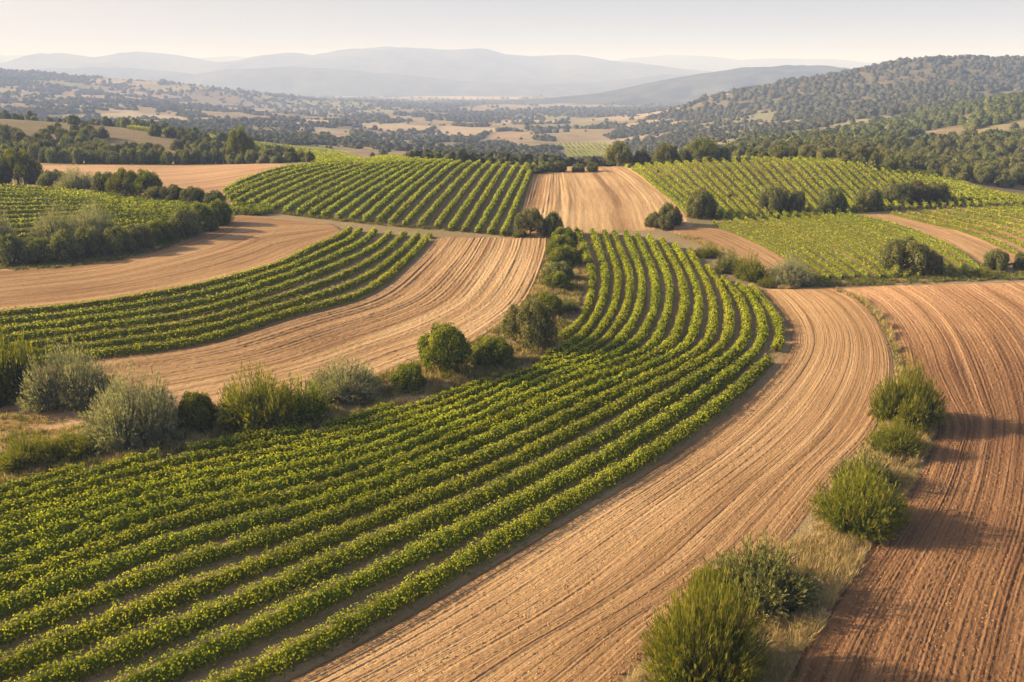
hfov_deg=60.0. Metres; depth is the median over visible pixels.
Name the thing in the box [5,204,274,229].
vine row
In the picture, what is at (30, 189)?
vine row
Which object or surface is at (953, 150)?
woodland tree
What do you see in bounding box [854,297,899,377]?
boundary grass
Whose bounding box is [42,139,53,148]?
woodland tree
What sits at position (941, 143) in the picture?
woodland tree
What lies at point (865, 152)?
woodland tree
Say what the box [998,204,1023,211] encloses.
vine row
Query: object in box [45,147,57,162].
woodland tree
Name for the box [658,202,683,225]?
shrub
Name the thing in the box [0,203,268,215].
vine row
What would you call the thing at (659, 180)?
vine row
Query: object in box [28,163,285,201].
bare field
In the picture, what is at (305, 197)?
vine row
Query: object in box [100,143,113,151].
woodland tree
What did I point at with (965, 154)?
woodland tree
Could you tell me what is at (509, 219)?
vine row
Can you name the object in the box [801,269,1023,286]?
green grass
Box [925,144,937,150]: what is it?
woodland tree
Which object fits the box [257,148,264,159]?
woodland tree
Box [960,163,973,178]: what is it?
woodland tree
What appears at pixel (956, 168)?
woodland tree
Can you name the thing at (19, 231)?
vine row
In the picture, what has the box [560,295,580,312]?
shrub
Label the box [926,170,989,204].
vine row
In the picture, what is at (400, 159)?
vine row
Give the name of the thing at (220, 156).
woodland tree
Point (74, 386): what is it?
shrub
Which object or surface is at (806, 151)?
woodland tree
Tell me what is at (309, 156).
olive woodland
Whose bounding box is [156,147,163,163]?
woodland tree
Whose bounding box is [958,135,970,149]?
woodland tree
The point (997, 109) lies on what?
woodland
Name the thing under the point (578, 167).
crest tree
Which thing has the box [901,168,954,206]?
vine row
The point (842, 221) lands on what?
vine row
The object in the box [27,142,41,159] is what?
woodland tree
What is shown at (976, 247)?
bare field
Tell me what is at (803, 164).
vine row
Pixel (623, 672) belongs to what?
soil clods
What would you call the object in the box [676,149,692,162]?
crest tree
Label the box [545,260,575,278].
shrub
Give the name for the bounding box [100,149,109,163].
woodland tree
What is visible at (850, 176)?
vine row
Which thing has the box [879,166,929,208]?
vine row
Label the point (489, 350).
shrub
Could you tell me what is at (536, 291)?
dry grass
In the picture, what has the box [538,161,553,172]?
crest tree
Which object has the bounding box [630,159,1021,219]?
vineyard soil
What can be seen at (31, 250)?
shrub
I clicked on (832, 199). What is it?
shrub
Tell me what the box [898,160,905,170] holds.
woodland tree
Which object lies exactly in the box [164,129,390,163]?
vine row
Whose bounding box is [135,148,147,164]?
woodland tree
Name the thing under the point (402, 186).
vine row
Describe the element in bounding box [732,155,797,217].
vine row
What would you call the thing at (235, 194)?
vine row
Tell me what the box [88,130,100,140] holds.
woodland tree
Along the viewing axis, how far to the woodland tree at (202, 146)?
314.08 m
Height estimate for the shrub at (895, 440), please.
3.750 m
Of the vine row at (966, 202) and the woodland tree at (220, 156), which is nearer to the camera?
the vine row at (966, 202)
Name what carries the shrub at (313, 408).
on the ground at (120, 135)
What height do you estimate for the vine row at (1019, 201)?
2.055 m
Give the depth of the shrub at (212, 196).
169.88 m
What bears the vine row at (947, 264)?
on the vineyard soil at (862, 258)
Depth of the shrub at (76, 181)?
191.63 m
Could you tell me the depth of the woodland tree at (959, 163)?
247.44 m
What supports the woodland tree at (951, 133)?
on the ground at (120, 135)
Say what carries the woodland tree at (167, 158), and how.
on the ground at (120, 135)
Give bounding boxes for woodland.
[0,91,1023,147]
[0,121,1023,187]
[673,54,1023,120]
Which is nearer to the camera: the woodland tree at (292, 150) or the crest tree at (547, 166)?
the crest tree at (547, 166)
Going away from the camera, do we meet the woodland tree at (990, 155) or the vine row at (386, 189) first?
the vine row at (386, 189)
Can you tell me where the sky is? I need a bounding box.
[0,0,1023,62]
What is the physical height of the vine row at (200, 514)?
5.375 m
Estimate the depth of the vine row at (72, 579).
60.34 m
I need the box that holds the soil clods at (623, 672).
[343,293,889,681]
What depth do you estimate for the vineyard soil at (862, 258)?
136.81 m
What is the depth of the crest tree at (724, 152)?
228.84 m
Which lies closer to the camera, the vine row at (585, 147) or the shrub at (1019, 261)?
the shrub at (1019, 261)
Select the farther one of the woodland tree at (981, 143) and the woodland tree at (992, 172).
the woodland tree at (981, 143)
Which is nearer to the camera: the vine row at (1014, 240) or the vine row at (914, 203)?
the vine row at (1014, 240)
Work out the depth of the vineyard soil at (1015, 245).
152.91 m
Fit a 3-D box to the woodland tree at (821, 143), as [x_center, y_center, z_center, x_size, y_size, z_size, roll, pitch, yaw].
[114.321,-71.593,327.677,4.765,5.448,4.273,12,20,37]
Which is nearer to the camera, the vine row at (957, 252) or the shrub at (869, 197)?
the vine row at (957, 252)
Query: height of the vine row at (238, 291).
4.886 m
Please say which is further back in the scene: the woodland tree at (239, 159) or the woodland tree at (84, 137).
the woodland tree at (84, 137)
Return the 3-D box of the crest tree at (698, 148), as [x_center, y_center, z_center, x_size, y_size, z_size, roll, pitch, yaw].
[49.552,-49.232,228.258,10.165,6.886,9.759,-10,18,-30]
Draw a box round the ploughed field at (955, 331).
[788,282,1023,681]
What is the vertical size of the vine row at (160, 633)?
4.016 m
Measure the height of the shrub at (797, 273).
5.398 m
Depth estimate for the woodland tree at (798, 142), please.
331.55 m
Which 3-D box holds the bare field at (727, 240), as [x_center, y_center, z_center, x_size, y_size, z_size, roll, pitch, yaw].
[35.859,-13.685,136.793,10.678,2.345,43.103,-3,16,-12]
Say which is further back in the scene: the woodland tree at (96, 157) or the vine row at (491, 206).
the woodland tree at (96, 157)
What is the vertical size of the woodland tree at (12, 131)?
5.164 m
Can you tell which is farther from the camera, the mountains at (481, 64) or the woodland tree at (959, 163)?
the mountains at (481, 64)
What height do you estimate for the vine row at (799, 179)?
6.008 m
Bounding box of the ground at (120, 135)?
[0,59,1023,681]
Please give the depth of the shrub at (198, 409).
73.98 m
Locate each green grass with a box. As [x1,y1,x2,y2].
[0,212,234,270]
[267,209,533,235]
[621,301,934,681]
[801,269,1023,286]
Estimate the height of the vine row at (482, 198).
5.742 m
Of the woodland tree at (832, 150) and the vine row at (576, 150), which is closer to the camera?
the woodland tree at (832, 150)
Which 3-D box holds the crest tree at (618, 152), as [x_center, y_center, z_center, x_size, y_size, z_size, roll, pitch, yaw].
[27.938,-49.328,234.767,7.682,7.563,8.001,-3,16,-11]
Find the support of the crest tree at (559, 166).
on the ground at (120, 135)
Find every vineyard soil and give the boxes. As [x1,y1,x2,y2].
[0,191,278,240]
[0,231,436,367]
[0,234,790,681]
[225,163,529,236]
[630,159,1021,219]
[709,218,989,284]
[902,207,1023,252]
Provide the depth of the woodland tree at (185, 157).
263.36 m
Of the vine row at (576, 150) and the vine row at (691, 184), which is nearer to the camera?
the vine row at (691, 184)
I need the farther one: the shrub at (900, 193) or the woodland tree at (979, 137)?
the woodland tree at (979, 137)
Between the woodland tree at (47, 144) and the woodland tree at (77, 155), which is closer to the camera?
the woodland tree at (77, 155)
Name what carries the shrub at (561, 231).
on the ground at (120, 135)
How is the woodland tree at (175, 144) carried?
on the ground at (120, 135)
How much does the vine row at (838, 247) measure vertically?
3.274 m
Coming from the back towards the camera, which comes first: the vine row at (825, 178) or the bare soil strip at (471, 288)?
the vine row at (825, 178)
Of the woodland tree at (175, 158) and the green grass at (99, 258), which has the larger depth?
the woodland tree at (175, 158)
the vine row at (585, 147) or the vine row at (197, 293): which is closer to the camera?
the vine row at (197, 293)
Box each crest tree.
[525,164,542,173]
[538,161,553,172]
[551,160,566,171]
[571,163,584,171]
[586,161,598,171]
[604,140,633,165]
[632,149,651,165]
[653,142,677,162]
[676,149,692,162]
[680,136,719,159]
[714,146,729,160]
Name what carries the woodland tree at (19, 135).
on the ground at (120, 135)
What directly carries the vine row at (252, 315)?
on the vineyard soil at (370, 266)
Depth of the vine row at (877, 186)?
201.60 m
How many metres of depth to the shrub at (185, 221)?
145.19 m
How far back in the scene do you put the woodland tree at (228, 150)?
263.84 m
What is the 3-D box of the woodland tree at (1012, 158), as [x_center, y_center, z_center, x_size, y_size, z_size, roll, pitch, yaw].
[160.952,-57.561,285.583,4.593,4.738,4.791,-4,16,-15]
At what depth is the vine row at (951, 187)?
198.17 m
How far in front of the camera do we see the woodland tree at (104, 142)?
289.23 m
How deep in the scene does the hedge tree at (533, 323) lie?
92.86 m
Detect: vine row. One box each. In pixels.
[0,183,245,214]
[0,187,249,214]
[0,190,252,214]
[0,192,253,214]
[0,196,255,215]
[0,199,262,214]
[0,203,263,214]
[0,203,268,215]
[0,206,274,224]
[0,225,352,316]
[0,226,363,325]
[0,227,378,333]
[0,227,597,495]
[0,227,610,503]
[0,228,622,515]
[0,229,634,527]
[0,229,646,541]
[0,231,660,556]
[0,233,674,576]
[0,236,690,595]
[0,241,704,618]
[0,246,719,651]
[0,264,734,681]
[1,206,272,219]
[2,229,393,341]
[3,230,407,350]
[4,275,752,681]
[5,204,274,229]
[8,231,420,356]
[13,203,272,234]
[17,201,267,238]
[18,232,433,365]
[19,200,255,241]
[100,280,768,681]
[126,125,372,166]
[127,125,377,163]
[135,125,383,166]
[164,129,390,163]
[191,283,785,681]
[203,133,405,162]
[209,135,400,163]
[210,136,396,164]
[223,157,375,191]
[224,157,365,195]
[226,157,376,200]
[232,157,378,204]
[245,158,382,205]
[254,141,409,163]
[255,141,417,162]
[259,157,390,205]
[271,159,385,209]
[283,157,407,211]
[296,158,413,213]
[308,156,421,214]
[321,157,426,216]
[334,158,430,218]
[349,158,439,218]
[361,157,445,220]
[376,158,453,221]
[388,159,462,223]
[402,160,471,225]
[417,159,481,226]
[434,160,491,227]
[448,160,500,228]
[462,160,509,230]
[474,162,519,231]
[487,162,528,233]
[500,162,535,235]
[558,142,573,156]
[563,142,577,156]
[567,142,583,156]
[571,142,588,155]
[576,142,593,155]
[580,141,598,155]
[585,141,603,155]
[590,142,604,153]
[621,162,686,214]
[630,162,699,216]
[644,162,710,218]
[650,160,719,218]
[661,160,727,218]
[668,159,736,219]
[682,159,744,218]
[691,158,754,218]
[697,159,763,218]
[704,156,771,216]
[712,220,819,278]
[713,157,779,217]
[722,219,832,278]
[728,156,788,217]
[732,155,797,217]
[732,217,844,278]
[741,155,806,215]
[743,215,857,276]
[751,155,815,214]
[753,215,870,276]
[763,155,823,212]
[764,214,883,277]
[769,156,833,212]
[773,213,897,276]
[783,157,840,213]
[787,212,907,276]
[789,156,849,212]
[795,211,921,275]
[796,155,858,212]
[806,212,934,276]
[808,156,867,211]
[814,156,875,210]
[816,212,948,274]
[826,157,884,210]
[827,212,959,272]
[830,157,893,210]
[837,212,972,272]
[846,212,986,271]
[847,160,901,209]
[852,159,911,209]
[869,165,919,209]
[879,162,937,207]
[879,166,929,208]
[891,210,1022,254]
[896,169,945,208]
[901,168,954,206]
[905,166,963,206]
[906,210,1023,247]
[909,166,972,205]
[918,168,980,206]
[922,209,1023,236]
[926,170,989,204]
[936,207,1023,229]
[941,175,998,205]
[944,175,1007,204]
[947,185,1022,194]
[952,176,1015,204]
[952,191,1021,195]
[952,206,1023,224]
[956,182,1023,197]
[960,181,1023,204]
[961,196,1023,200]
[967,206,1023,218]
[968,184,1023,198]
[983,204,1023,214]
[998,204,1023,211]
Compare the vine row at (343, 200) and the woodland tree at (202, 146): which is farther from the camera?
the woodland tree at (202, 146)
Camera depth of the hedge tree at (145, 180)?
176.65 m
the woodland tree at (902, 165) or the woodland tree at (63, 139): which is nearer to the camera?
the woodland tree at (902, 165)
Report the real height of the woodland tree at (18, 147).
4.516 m
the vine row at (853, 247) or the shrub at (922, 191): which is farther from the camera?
the shrub at (922, 191)
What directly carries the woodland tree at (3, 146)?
on the ground at (120, 135)
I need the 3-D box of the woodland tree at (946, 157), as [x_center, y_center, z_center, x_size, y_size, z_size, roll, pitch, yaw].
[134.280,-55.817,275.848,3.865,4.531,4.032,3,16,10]
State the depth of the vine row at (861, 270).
139.15 m
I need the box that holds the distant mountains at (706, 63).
[0,55,880,71]
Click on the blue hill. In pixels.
(686, 89)
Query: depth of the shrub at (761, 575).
49.75 m
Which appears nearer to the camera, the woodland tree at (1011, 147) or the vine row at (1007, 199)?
the vine row at (1007, 199)
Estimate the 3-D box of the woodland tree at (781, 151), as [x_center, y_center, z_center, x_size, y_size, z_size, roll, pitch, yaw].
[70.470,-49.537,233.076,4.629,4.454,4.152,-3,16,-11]
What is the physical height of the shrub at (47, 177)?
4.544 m
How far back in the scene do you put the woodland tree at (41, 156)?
264.97 m
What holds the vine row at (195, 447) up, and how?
on the vineyard soil at (252, 652)
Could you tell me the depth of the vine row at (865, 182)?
203.27 m
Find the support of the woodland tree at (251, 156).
on the ground at (120, 135)
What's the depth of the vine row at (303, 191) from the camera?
189.10 m
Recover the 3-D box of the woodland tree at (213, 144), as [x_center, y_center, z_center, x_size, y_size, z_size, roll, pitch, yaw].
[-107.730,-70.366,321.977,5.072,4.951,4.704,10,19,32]
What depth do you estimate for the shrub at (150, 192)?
172.84 m
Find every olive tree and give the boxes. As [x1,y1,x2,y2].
[513,207,545,235]
[877,236,930,270]
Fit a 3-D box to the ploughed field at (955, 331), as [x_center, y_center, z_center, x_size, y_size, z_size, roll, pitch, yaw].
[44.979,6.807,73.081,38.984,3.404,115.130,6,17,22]
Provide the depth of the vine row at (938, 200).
207.66 m
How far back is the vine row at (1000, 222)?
158.50 m
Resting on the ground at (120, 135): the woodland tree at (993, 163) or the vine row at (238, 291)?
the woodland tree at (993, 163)
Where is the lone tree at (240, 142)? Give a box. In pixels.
[226,125,255,155]
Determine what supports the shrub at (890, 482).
on the ground at (120, 135)
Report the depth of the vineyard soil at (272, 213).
164.69 m
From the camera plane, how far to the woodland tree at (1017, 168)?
247.99 m
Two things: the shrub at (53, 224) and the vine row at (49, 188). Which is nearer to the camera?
the shrub at (53, 224)
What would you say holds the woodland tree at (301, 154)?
on the ground at (120, 135)
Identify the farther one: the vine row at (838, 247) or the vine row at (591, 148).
the vine row at (591, 148)
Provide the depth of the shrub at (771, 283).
117.35 m
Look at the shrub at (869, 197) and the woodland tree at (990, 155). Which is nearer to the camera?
the shrub at (869, 197)
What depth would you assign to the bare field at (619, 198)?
177.98 m
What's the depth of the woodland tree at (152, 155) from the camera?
265.50 m
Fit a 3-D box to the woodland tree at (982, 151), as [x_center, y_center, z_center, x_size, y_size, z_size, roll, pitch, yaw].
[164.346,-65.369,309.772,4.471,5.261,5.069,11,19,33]
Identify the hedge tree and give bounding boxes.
[0,147,43,183]
[104,167,138,196]
[129,169,163,196]
[417,322,473,378]
[500,298,558,351]
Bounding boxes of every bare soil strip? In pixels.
[0,237,548,455]
[287,287,893,681]
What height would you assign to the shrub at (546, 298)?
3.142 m
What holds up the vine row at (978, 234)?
on the vineyard soil at (1015, 245)
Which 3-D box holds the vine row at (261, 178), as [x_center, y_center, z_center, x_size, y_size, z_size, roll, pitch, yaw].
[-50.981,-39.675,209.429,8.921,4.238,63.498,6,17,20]
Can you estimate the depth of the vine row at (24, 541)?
66.76 m
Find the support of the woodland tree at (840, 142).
on the ground at (120, 135)
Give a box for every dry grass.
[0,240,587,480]
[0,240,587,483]
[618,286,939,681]
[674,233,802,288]
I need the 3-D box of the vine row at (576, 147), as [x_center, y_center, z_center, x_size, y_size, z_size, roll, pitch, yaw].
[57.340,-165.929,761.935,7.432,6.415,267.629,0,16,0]
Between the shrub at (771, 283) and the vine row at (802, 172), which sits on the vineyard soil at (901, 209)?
the vine row at (802, 172)
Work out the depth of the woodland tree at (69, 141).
303.29 m
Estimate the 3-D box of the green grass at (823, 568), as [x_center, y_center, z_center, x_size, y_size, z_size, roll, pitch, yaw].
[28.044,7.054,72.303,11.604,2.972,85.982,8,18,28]
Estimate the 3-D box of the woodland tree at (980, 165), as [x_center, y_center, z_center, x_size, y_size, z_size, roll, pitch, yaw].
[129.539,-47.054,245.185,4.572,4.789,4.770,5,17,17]
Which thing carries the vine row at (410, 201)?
on the vineyard soil at (464, 217)
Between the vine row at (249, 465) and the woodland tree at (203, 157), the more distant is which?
the woodland tree at (203, 157)
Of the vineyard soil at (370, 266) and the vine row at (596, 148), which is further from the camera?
the vine row at (596, 148)
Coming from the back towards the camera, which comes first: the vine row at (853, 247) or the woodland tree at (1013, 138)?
the woodland tree at (1013, 138)
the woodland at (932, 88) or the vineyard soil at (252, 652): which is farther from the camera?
the woodland at (932, 88)
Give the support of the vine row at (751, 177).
on the vineyard soil at (901, 209)
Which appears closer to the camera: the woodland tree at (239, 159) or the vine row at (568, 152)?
the woodland tree at (239, 159)
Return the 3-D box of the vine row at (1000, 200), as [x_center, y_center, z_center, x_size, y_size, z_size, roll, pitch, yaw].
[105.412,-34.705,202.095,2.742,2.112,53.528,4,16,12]
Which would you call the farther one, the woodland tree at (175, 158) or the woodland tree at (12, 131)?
the woodland tree at (12, 131)
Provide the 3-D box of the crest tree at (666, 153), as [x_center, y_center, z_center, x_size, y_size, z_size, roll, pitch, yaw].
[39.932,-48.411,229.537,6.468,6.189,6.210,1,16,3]
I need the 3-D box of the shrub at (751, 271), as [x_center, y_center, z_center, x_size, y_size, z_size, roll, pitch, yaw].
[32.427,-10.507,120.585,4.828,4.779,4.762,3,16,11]
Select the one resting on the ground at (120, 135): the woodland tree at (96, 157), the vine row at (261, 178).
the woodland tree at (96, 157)
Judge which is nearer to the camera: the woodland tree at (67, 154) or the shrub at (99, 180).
the shrub at (99, 180)
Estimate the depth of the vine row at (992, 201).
191.95 m
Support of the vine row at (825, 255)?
on the vineyard soil at (862, 258)
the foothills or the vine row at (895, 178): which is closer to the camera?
the vine row at (895, 178)
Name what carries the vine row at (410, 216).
on the vineyard soil at (464, 217)
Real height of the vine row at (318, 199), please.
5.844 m
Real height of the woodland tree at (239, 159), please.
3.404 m
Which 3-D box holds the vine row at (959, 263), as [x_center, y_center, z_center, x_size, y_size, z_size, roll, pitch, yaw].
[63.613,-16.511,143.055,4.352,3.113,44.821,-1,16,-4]
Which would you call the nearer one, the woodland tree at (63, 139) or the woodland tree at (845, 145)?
the woodland tree at (63, 139)
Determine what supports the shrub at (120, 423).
on the ground at (120, 135)
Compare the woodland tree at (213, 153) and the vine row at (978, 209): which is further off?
the woodland tree at (213, 153)
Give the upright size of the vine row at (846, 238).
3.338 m
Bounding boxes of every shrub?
[0,161,13,184]
[0,207,18,241]
[0,233,25,265]
[0,318,40,407]
[0,428,63,474]
[15,332,120,415]
[16,236,55,264]
[23,166,41,184]
[26,199,73,239]
[33,425,102,464]
[35,169,65,187]
[43,228,85,262]
[52,164,92,189]
[66,196,121,235]
[75,226,104,257]
[76,355,187,454]
[90,171,111,192]
[99,225,138,256]
[123,223,155,248]
[143,186,162,200]
[147,218,176,245]
[159,184,182,201]
[169,205,200,237]
[177,390,219,434]
[178,186,204,203]
[191,201,218,231]
[201,190,226,204]
[208,198,232,225]
[212,357,304,435]
[273,367,334,427]
[304,347,383,405]
[389,362,426,391]
[471,336,514,366]
[509,230,527,237]
[537,290,562,317]
[542,211,563,236]
[543,271,572,289]
[545,234,577,253]
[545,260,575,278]
[548,245,582,267]
[549,226,577,241]
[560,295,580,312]
[637,551,778,681]
[644,211,659,227]
[653,214,673,229]
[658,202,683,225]
[685,187,718,218]
[689,561,722,595]
[694,243,721,257]
[695,530,826,625]
[713,245,743,273]
[732,246,766,281]
[755,275,776,287]
[757,184,789,213]
[765,245,815,286]
[787,189,805,212]
[802,442,915,544]
[818,186,848,212]
[830,444,903,492]
[853,186,883,210]
[862,413,926,458]
[867,348,949,434]
[880,180,913,204]
[909,179,935,203]
[915,250,946,276]
[926,181,951,202]
[973,268,998,277]
[982,248,1009,270]
[1013,252,1023,269]
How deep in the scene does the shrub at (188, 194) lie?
170.46 m
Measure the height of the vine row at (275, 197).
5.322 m
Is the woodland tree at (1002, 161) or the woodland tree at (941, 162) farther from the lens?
the woodland tree at (1002, 161)
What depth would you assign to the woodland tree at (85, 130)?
323.93 m
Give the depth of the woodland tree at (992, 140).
351.18 m
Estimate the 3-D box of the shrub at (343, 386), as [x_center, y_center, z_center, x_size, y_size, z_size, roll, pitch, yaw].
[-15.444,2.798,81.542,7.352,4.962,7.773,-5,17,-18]
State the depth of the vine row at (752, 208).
186.02 m
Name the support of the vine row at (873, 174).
on the vineyard soil at (901, 209)
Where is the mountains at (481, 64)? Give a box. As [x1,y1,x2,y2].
[0,46,712,84]
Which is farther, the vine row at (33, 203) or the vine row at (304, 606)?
the vine row at (33, 203)
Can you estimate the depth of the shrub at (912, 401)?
74.68 m
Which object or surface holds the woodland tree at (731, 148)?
on the ground at (120, 135)
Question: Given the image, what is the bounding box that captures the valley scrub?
[0,68,1023,166]
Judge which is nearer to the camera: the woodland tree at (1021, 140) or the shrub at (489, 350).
the shrub at (489, 350)
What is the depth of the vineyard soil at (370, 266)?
111.25 m
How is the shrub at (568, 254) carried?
on the ground at (120, 135)
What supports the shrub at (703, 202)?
on the vineyard soil at (901, 209)
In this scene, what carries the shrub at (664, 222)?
on the ground at (120, 135)
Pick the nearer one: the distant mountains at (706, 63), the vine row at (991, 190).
the vine row at (991, 190)
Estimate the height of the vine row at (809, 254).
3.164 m
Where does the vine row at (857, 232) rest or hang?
on the vineyard soil at (862, 258)
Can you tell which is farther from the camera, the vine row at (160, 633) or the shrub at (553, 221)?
the shrub at (553, 221)
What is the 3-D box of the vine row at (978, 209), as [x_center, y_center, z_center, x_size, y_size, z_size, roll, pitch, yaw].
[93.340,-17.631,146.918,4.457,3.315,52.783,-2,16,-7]
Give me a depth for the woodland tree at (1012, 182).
232.71 m
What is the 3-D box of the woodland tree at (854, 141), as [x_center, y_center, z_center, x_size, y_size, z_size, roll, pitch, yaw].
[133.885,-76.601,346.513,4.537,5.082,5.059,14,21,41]
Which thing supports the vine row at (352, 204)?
on the vineyard soil at (464, 217)
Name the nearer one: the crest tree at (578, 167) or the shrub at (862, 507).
the shrub at (862, 507)
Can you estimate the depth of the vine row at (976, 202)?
197.18 m
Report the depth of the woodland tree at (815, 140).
354.80 m
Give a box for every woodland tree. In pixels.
[0,124,10,137]
[0,130,9,139]
[0,143,10,150]
[8,127,20,134]
[9,129,26,139]
[13,143,23,156]
[22,141,31,157]
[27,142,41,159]
[31,137,41,143]
[35,140,43,146]
[38,148,48,162]
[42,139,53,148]
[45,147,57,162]
[54,126,67,140]
[57,148,66,162]
[59,135,69,143]
[64,137,74,144]
[65,147,72,162]
[69,130,81,138]
[70,146,83,163]
[74,135,83,143]
[75,142,84,148]
[76,132,88,142]
[79,127,91,136]
[80,145,95,159]
[83,149,94,163]
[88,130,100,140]
[93,149,101,163]
[97,139,110,149]
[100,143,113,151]
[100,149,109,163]
[106,150,119,163]
[126,147,136,164]
[135,142,149,153]
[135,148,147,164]
[146,147,157,163]
[151,143,164,152]
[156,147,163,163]
[159,150,173,164]
[164,126,176,137]
[169,139,183,150]
[173,149,181,163]
[178,148,193,164]
[186,129,197,141]
[190,147,200,163]
[197,141,208,152]
[198,150,211,163]
[208,147,218,163]
[210,141,220,150]
[217,146,225,163]
[224,146,234,163]
[234,154,245,163]
[244,149,257,163]
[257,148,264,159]
[261,148,275,156]
[284,146,295,152]
[296,150,304,161]
[727,144,735,155]
[736,141,745,146]
[745,146,755,156]
[771,144,789,159]
[787,146,798,156]
[789,138,803,146]
[798,144,816,157]
[810,137,820,142]
[814,140,827,146]
[827,147,835,156]
[833,135,845,142]
[836,140,845,146]
[836,146,849,158]
[840,143,849,147]
[844,136,853,140]
[849,139,860,143]
[853,145,870,159]
[853,153,863,160]
[867,146,879,158]
[873,135,886,143]
[875,148,893,163]
[882,154,899,169]
[884,136,891,147]
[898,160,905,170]
[904,154,915,163]
[913,153,925,160]
[920,148,929,153]
[924,161,936,170]
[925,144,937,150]
[926,152,934,159]
[933,139,946,150]
[934,158,946,167]
[939,163,950,171]
[941,155,949,162]
[946,146,959,153]
[947,131,958,136]
[949,163,960,176]
[950,156,964,163]
[951,160,962,166]
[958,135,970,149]
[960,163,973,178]
[962,151,973,158]
[966,156,976,163]
[967,127,978,134]
[971,134,983,141]
[973,166,991,182]
[973,168,988,184]
[974,163,985,167]
[976,141,985,147]
[977,146,988,154]
[983,152,996,160]
[986,164,995,182]
[987,136,996,144]
[988,160,999,167]
[996,156,1008,167]
[996,169,1009,177]
[997,148,1009,155]
[1006,136,1017,144]
[1006,140,1015,153]
[1007,176,1015,186]
[1009,155,1019,163]
[1009,165,1023,176]
[1009,168,1021,184]
[1012,128,1021,134]
[1012,162,1023,170]
[1013,147,1023,155]
[1016,136,1023,145]
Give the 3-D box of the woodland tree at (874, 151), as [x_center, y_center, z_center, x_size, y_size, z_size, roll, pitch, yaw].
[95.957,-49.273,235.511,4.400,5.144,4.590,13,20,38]
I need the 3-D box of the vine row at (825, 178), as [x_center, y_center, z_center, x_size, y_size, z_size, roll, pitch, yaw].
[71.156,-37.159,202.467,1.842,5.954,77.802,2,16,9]
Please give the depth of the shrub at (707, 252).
133.48 m
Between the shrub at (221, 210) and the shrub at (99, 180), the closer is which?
the shrub at (221, 210)
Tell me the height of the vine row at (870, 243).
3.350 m
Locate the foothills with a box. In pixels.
[25,66,688,96]
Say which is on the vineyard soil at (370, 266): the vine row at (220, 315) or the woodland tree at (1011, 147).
the vine row at (220, 315)
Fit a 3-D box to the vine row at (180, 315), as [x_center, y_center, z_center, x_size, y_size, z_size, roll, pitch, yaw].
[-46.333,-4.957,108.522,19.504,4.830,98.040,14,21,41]
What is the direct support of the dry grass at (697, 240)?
on the bare field at (727, 240)
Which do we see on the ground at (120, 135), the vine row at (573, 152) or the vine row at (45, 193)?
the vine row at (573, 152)
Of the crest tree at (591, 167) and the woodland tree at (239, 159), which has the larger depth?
the woodland tree at (239, 159)
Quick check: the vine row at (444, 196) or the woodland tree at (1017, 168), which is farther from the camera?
the woodland tree at (1017, 168)
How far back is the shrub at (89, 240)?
132.83 m
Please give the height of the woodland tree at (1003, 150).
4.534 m
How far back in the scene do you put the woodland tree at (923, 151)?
292.24 m
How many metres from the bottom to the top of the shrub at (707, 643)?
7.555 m
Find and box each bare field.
[0,216,342,311]
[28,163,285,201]
[514,166,691,235]
[667,225,800,288]
[853,212,1015,263]
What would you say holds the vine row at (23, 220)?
on the vineyard soil at (272, 213)
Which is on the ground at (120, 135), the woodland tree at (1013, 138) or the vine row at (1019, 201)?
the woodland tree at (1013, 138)
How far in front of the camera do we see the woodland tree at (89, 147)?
280.08 m
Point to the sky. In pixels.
(869, 31)
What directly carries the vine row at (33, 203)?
on the vineyard soil at (272, 213)
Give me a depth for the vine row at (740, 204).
186.26 m
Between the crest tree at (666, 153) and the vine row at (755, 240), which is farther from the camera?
the crest tree at (666, 153)
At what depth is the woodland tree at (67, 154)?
265.01 m
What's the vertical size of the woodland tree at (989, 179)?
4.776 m
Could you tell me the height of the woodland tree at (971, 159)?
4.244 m
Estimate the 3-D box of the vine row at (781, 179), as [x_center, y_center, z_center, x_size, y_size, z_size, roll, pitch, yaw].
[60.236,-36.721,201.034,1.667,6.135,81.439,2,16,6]
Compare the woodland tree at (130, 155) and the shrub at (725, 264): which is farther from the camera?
the woodland tree at (130, 155)
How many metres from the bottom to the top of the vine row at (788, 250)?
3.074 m
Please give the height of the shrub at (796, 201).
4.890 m
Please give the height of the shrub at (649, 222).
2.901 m
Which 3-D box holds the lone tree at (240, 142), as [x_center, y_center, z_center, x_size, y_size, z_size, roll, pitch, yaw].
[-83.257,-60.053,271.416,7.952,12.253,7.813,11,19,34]
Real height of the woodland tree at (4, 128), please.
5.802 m
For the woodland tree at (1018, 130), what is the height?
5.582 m
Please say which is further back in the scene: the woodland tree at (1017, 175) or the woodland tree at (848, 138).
the woodland tree at (848, 138)
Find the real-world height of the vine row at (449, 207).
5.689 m
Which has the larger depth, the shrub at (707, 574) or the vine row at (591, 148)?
the vine row at (591, 148)
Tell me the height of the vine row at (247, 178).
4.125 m
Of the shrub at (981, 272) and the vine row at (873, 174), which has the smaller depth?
the shrub at (981, 272)
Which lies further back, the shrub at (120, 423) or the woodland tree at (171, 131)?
the woodland tree at (171, 131)
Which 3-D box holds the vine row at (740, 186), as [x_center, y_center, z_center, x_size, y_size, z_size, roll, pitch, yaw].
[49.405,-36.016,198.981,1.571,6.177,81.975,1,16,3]

